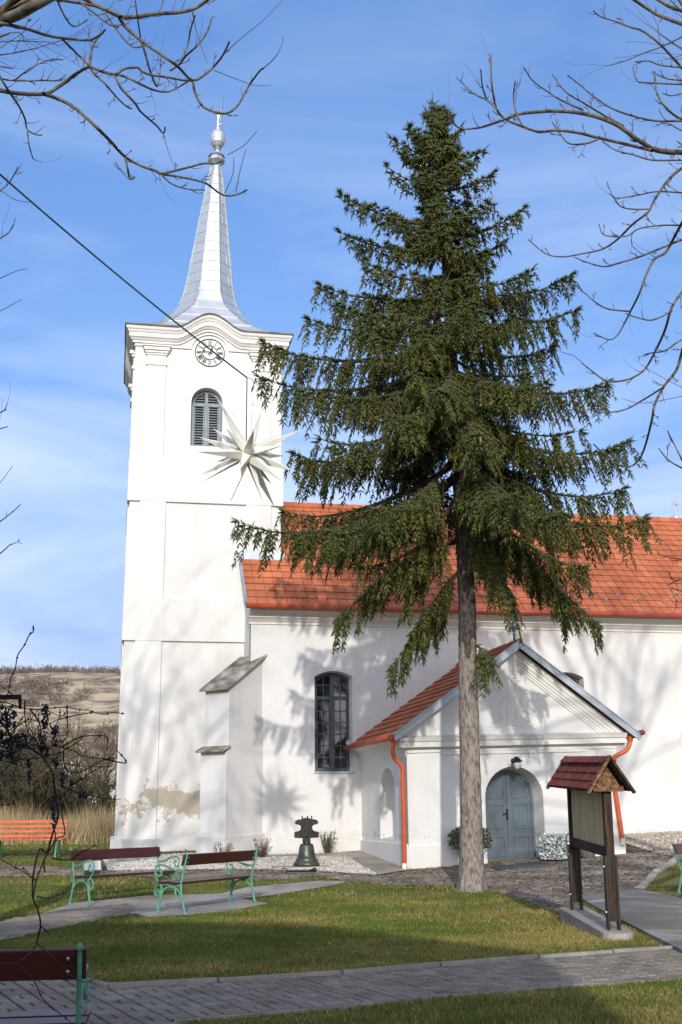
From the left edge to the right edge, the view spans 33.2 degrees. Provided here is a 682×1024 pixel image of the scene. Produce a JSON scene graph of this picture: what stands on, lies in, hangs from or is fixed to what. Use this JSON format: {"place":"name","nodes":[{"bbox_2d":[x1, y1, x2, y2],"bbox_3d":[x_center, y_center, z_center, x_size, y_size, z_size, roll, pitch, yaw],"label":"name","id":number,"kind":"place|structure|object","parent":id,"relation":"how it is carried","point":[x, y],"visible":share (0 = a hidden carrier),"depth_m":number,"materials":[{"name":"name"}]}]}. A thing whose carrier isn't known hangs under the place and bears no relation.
{"place":"outdoors","nodes":[
{"label":"outdoors","id":0,"kind":"place"},
{"bbox_2d":[0,800,114,844],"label":"dry grass","id":1,"kind":"structure","parent":0,"point":[87,831],"depth_m":35.17,"materials":[{"name":"beige plant"}]},
{"bbox_2d":[0,672,120,802],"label":"hill","id":2,"kind":"structure","parent":0,"point":[105,699],"depth_m":239.10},
{"bbox_2d":[0,663,120,801],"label":"hill scrub","id":3,"kind":"object","parent":2,"relation":"on","point":[32,681],"visible":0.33,"depth_m":249.63,"materials":[{"name":"brown plant"}]},
{"bbox_2d":[64,765,116,808],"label":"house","id":4,"kind":"structure","parent":2,"relation":"on","point":[113,772],"depth_m":137.06,"materials":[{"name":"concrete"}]},
{"bbox_2d":[0,980,299,1023],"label":"paver path","id":5,"kind":"structure","parent":0,"point":[74,1003],"depth_m":9.31,"materials":[{"name":"grey stone"}]},
{"bbox_2d":[9,881,346,938],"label":"concrete path","id":6,"kind":"structure","parent":0,"point":[170,905],"depth_m":19.36,"materials":[{"name":"grey concrete"}]},
{"bbox_2d":[0,903,136,940],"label":"path pavers","id":7,"kind":"object","parent":6,"relation":"on","point":[28,925],"visible":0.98,"depth_m":16.45,"materials":[{"name":"grey concrete"}]},
{"bbox_2d":[68,845,179,905],"bbox_3d":[-3.708,6.238,19.715,0.646,0.900,2.000,-12,-18,37],"label":"park bench","id":8,"kind":"object","parent":6,"relation":"on","point":[91,855],"visible":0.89,"depth_m":19.71,"materials":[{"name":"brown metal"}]},
{"bbox_2d":[154,848,257,913],"bbox_3d":[-2.126,5.862,18.264,0.646,0.900,2.000,-8,-17,28],"label":"park bench","id":9,"kind":"object","parent":6,"relation":"on","point":[216,857],"visible":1,"depth_m":18.05,"materials":[{"name":"metal"}]},
{"bbox_2d":[0,930,665,982],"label":"grass","id":10,"kind":"structure","parent":0,"point":[448,945],"depth_m":12.59,"materials":[{"name":"plant"}]},
{"bbox_2d":[0,847,670,913],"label":"cobbled path","id":11,"kind":"structure","parent":0,"point":[339,879],"depth_m":23.83,"materials":[{"name":"grey stone"}]},
{"bbox_2d":[281,867,316,873],"bbox_3d":[-0.887,7.565,24.107,0.761,0.139,0.097,-2,-15,4],"label":"bell clapper","id":12,"kind":"object","parent":11,"relation":"on","point":[314,869],"visible":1,"depth_m":24.08,"materials":[{"name":"black metal"}]},
{"bbox_2d":[447,826,492,848],"bbox_3d":[2.803,7.234,24.796,1.028,0.883,1.034,-1,-15,0],"label":"potted plant","id":13,"kind":"object","parent":11,"relation":"on","point":[456,836],"visible":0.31,"depth_m":24.75,"materials":[{"name":"green plant"}]},
{"bbox_2d":[491,861,548,870],"bbox_3d":[3.800,7.523,24.309,1.461,0.141,0.513,8,-17,-31],"label":"door mat","id":14,"kind":"object","parent":11,"relation":"on","point":[518,866],"depth_m":24.21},
{"bbox_2d":[537,832,568,859],"bbox_3d":[4.753,7.394,25.287,0.807,0.626,0.814,-1,-15,0],"label":"silver shrub","id":15,"kind":"object","parent":11,"relation":"on","point":[552,846],"visible":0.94,"depth_m":25.09,"materials":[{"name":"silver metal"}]},
{"bbox_2d":[565,833,568,869],"bbox_3d":[4.637,6.885,23.043,0.199,0.812,0.081,-1,-15,0],"label":"standpipe","id":16,"kind":"object","parent":11,"relation":"on","point":[567,834],"visible":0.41,"depth_m":23.08,"materials":[{"name":"green metal"}]},
{"bbox_2d":[580,849,594,858],"bbox_3d":[5.468,7.477,25.459,0.520,0.461,0.520,-1,-15,0],"label":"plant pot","id":17,"kind":"object","parent":11,"relation":"on","point":[586,854],"visible":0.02,"depth_m":25.27,"materials":[{"name":"grey concrete"}]},
{"bbox_2d":[634,857,679,888],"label":"cobble curb","id":18,"kind":"structure","parent":11,"relation":"on","point":[653,874],"depth_m":22.68,"materials":[{"name":"concrete"}]},
{"bbox_2d":[0,844,681,1023],"bbox_3d":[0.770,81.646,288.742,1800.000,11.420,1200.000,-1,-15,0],"label":"ground","id":19,"kind":"structure","parent":0,"point":[64,853],"depth_m":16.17,"materials":[{"name":"green plant"}]},
{"bbox_2d":[0,680,38,818],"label":"bush","id":20,"kind":"object","parent":19,"relation":"on","point":[4,773],"visible":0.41,"depth_m":42.02,"materials":[{"name":"brown plant"}]},
{"bbox_2d":[0,720,55,810],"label":"bush","id":21,"kind":"object","parent":19,"relation":"on","point":[20,771],"visible":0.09,"depth_m":45.91,"materials":[{"name":"brown plant"}]},
{"bbox_2d":[0,819,67,857],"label":"slatted bench","id":22,"kind":"object","parent":19,"relation":"on","point":[60,830],"visible":0.97,"depth_m":28.30,"materials":[{"name":"orange wood"}]},
{"bbox_2d":[0,696,94,824],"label":"bush","id":23,"kind":"object","parent":19,"relation":"on","point":[32,793],"visible":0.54,"depth_m":41.45,"materials":[{"name":"brown plant"}]},
{"bbox_2d":[2,753,97,815],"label":"bush","id":24,"kind":"object","parent":19,"relation":"on","point":[22,789],"visible":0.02,"depth_m":47.48,"materials":[{"name":"brown plant"}]},
{"bbox_2d":[0,702,113,819],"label":"bush","id":25,"kind":"object","parent":19,"relation":"on","point":[92,745],"visible":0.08,"depth_m":44.88,"materials":[{"name":"brown plant"}]},
{"bbox_2d":[0,712,115,819],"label":"bush","id":26,"kind":"object","parent":19,"relation":"on","point":[42,786],"visible":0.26,"depth_m":43.58,"materials":[{"name":"brown plant"}]},
{"bbox_2d":[1,718,117,825],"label":"bush","id":27,"kind":"object","parent":19,"relation":"on","point":[80,786],"visible":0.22,"depth_m":44.41,"materials":[{"name":"brown plant"}]},
{"bbox_2d":[16,755,113,817],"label":"bush","id":28,"kind":"object","parent":19,"relation":"on","point":[83,778],"visible":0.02,"depth_m":50.63,"materials":[{"name":"brown plant"}]},
{"bbox_2d":[28,722,117,822],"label":"bush","id":29,"kind":"object","parent":19,"relation":"on","point":[100,787],"visible":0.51,"depth_m":42.03,"materials":[{"name":"brown plant"}]},
{"bbox_2d":[39,746,116,824],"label":"bush","id":30,"kind":"object","parent":19,"relation":"on","point":[83,804],"visible":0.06,"depth_m":45.03,"materials":[{"name":"brown plant"}]},
{"bbox_2d":[82,861,101,875],"bbox_3d":[-5.281,7.568,24.250,0.400,0.342,0.313,5,-15,-19],"label":"floodlight","id":31,"kind":"object","parent":19,"relation":"on","point":[98,867],"visible":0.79,"depth_m":24.16,"materials":[{"name":"white glass"}]},
{"bbox_2d":[72,736,116,815],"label":"bush","id":32,"kind":"object","parent":19,"relation":"on","point":[101,780],"visible":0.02,"depth_m":45.94,"materials":[{"name":"brown plant"}]},
{"bbox_2d":[0,0,282,553],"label":"bare tree","id":33,"kind":"object","parent":19,"relation":"on","point":[12,11],"visible":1,"depth_m":10.85,"materials":[{"name":"brown plant"}]},
{"bbox_2d":[103,852,375,874],"bbox_3d":[-2.380,8.091,26.353,7.411,0.291,3.852,-4,-15,13],"label":"pebble bed","id":34,"kind":"object","parent":19,"relation":"on","point":[242,868],"visible":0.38,"depth_m":25.25,"materials":[{"name":"grey gravel"}]},
{"bbox_2d":[213,841,232,851],"bbox_3d":[-2.729,7.942,26.564,0.408,0.585,0.486,-14,-20,42],"label":"heather shrub","id":35,"kind":"object","parent":34,"relation":"on","point":[226,850],"visible":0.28,"depth_m":26.58,"materials":[{"name":"brown plant"}]},
{"bbox_2d":[270,865,330,869],"bbox_3d":[-0.903,7.886,25.364,1.280,0.068,0.760,2,-15,-9],"label":"stone plate","id":36,"kind":"object","parent":34,"relation":"on","point":[287,867],"visible":0.64,"depth_m":25.04,"materials":[{"name":"stone"}]},
{"bbox_2d":[293,816,319,865],"bbox_3d":[-0.767,7.322,25.493,0.589,1.072,0.589,1,-15,-6],"label":"bell","id":37,"kind":"object","parent":36,"relation":"on","point":[306,832],"visible":1,"depth_m":25.41,"materials":[{"name":"green metal"}]},
{"bbox_2d":[253,837,272,857],"bbox_3d":[-1.876,8.070,27.413,0.488,0.570,0.444,-1,-15,0],"label":"heather shrub","id":38,"kind":"object","parent":19,"relation":"on","point":[262,853],"visible":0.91,"depth_m":27.34,"materials":[{"name":"brown plant"}]},
{"bbox_2d":[0,840,647,867],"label":"grass","id":39,"kind":"structure","parent":19,"relation":"on","point":[86,846],"depth_m":29.76,"materials":[{"name":"plant"}]},
{"bbox_2d":[319,829,337,852],"bbox_3d":[-0.334,8.191,28.395,0.470,0.633,0.385,8,-17,-31],"label":"heather shrub","id":40,"kind":"object","parent":19,"relation":"on","point":[328,847],"visible":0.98,"depth_m":28.34,"materials":[{"name":"green plant"}]},
{"bbox_2d":[267,850,404,873],"bbox_3d":[-0.329,7.987,26.196,2.766,0.344,5.448,2,-15,-9],"label":"concrete apron","id":41,"kind":"object","parent":19,"relation":"on","point":[377,865],"visible":0.89,"depth_m":26.52,"materials":[{"name":"grey concrete"}]},
{"bbox_2d":[0,949,681,1023],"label":"path pavers","id":42,"kind":"object","parent":19,"relation":"on","point":[231,997],"visible":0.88,"depth_m":9.85,"materials":[{"name":"grey concrete"}]},
{"bbox_2d":[0,695,21,708],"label":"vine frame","id":43,"kind":"object","parent":42,"relation":"on","point":[12,697],"visible":1,"depth_m":4.85,"materials":[{"name":"black metal"}]},
{"bbox_2d":[0,625,126,1023],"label":"grape vine","id":44,"kind":"object","parent":43,"relation":"hanging from","point":[20,744],"visible":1,"depth_m":4.77,"materials":[{"name":"plant"}]},
{"bbox_2d":[0,942,90,1023],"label":"park bench","id":45,"kind":"object","parent":42,"relation":"on","point":[38,964],"visible":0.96,"depth_m":6.40,"materials":[{"name":"wood"}]},
{"bbox_2d":[40,952,673,1004],"bbox_3d":[1.161,4.118,9.695,10.909,0.209,8.401,5,-15,-19],"label":"path grit","id":46,"kind":"object","parent":42,"relation":"on","point":[382,975],"visible":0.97,"depth_m":9.99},
{"bbox_2d":[172,978,681,1023],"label":"path curb","id":47,"kind":"structure","parent":42,"relation":"on","point":[251,1014],"depth_m":9.00,"materials":[{"name":"concrete"}]},
{"bbox_2d":[0,891,681,937],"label":"grass","id":48,"kind":"structure","parent":19,"relation":"on","point":[461,911],"depth_m":16.29,"materials":[{"name":"plant"}]},
{"bbox_2d":[29,880,681,1018],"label":"fallen leaves","id":49,"kind":"object","parent":19,"relation":"on","point":[328,942],"visible":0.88,"depth_m":13.05,"materials":[{"name":"brown plant"}]},
{"bbox_2d":[70,945,672,988],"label":"path curb","id":50,"kind":"structure","parent":19,"relation":"on","point":[133,984],"depth_m":10.76,"materials":[{"name":"concrete"}]},
{"bbox_2d":[110,96,681,869],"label":"church","id":51,"kind":"structure","parent":19,"relation":"on","point":[252,708],"depth_m":30.25,"materials":[{"name":"paint"}]},
{"bbox_2d":[191,391,220,446],"bbox_3d":[-3.867,-2.635,32.789,0.832,1.710,0.155,2,-15,-11],"label":"belfry window","id":52,"kind":"structure","parent":51,"relation":"in","point":[206,406],"depth_m":32.78,"materials":[{"name":"grey paint"}]},
{"bbox_2d":[314,673,353,773],"bbox_3d":[-0.211,5.442,29.566,1.032,2.574,0.330,2,-15,-11],"label":"window","id":53,"kind":"structure","parent":51,"relation":"in","point":[331,689],"depth_m":29.68,"materials":[{"name":"black glass"}]},
{"bbox_2d":[485,773,511,860],"bbox_3d":[3.543,6.924,25.887,0.594,2.004,0.134,2,-15,-11],"label":"door","id":54,"kind":"structure","parent":51,"relation":"in","point":[497,791],"depth_m":25.90,"materials":[{"name":"blue paint"}]},
{"bbox_2d":[506,773,532,859],"bbox_3d":[4.069,6.950,26.033,0.559,1.991,0.059,3,-15,-13],"label":"door","id":55,"kind":"structure","parent":51,"relation":"in","point":[519,794],"depth_m":26.01,"materials":[{"name":"blue paint"}]},
{"bbox_2d":[566,675,578,684],"bbox_3d":[6.046,5.645,30.886,0.932,2.514,0.080,2,-15,-11],"label":"window","id":56,"kind":"structure","parent":51,"relation":"in","point":[574,679],"depth_m":31.21,"materials":[{"name":"grey glass"}]},
{"bbox_2d":[110,977,681,1023],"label":"grass","id":57,"kind":"structure","parent":19,"relation":"on","point":[459,1006],"depth_m":8.73,"materials":[{"name":"plant"}]},
{"bbox_2d":[230,95,661,891],"bbox_3d":[1.996,-1.169,22.656,7.524,16.681,5.026,-8,-17,28],"label":"spruce tree","id":58,"kind":"object","parent":19,"relation":"on","point":[442,409],"visible":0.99,"depth_m":22.36,"materials":[{"name":"green plant"}]},
{"bbox_2d":[0,173,441,463],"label":"steel rope","id":59,"kind":"object","parent":58,"relation":"attached to","point":[175,321],"visible":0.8,"depth_m":16.52,"materials":[{"name":"metal"}]},
{"bbox_2d":[0,175,246,377],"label":"power cable","id":60,"kind":"object","parent":59,"relation":"hanging from","point":[117,275],"visible":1,"depth_m":15.61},
{"bbox_2d":[200,378,301,505],"bbox_3d":[-1.392,-1.105,17.745,1.593,2.088,1.574,-1,-15,0],"label":"hanging star","id":61,"kind":"object","parent":60,"relation":"hanging from","point":[237,447],"visible":1,"depth_m":17.54,"materials":[{"name":"white plastic"}]},
{"bbox_2d":[428,0,681,611],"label":"bare tree","id":62,"kind":"object","parent":19,"relation":"on","point":[631,135],"visible":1,"depth_m":12.78,"materials":[{"name":"brown plant"}]},
{"bbox_2d":[546,755,635,940],"bbox_3d":[3.205,4.337,14.700,0.589,2.360,2.491,0,-12,-2],"label":"notice board","id":63,"kind":"object","parent":19,"relation":"on","point":[590,784],"visible":0.98,"depth_m":14.32,"materials":[{"name":"wood"}]},
{"bbox_2d":[583,887,681,952],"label":"concrete slab","id":64,"kind":"structure","parent":19,"relation":"on","point":[656,916],"depth_m":16.19,"materials":[{"name":"grey concrete"}]},
{"bbox_2d":[624,831,681,857],"bbox_3d":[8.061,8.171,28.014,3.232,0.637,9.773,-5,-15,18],"label":"gravel yard","id":65,"kind":"structure","parent":19,"relation":"on","point":[658,845],"depth_m":27.24,"materials":[{"name":"grey gravel"}]},
{"bbox_2d":[0,0,681,672],"label":"sky","id":66,"kind":"structure","parent":0,"point":[344,75],"materials":[{"name":"blue"}]},
{"bbox_2d":[647,866,681,897],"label":"side lawn","id":67,"kind":"structure","parent":0,"point":[668,882],"depth_m":21.46,"materials":[{"name":"plant"}]},
{"bbox_2d":[671,842,681,894],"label":"park bench","id":68,"kind":"object","parent":67,"relation":"on","point":[677,848],"visible":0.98,"depth_m":19.72,"materials":[{"name":"metal"}]}
]}

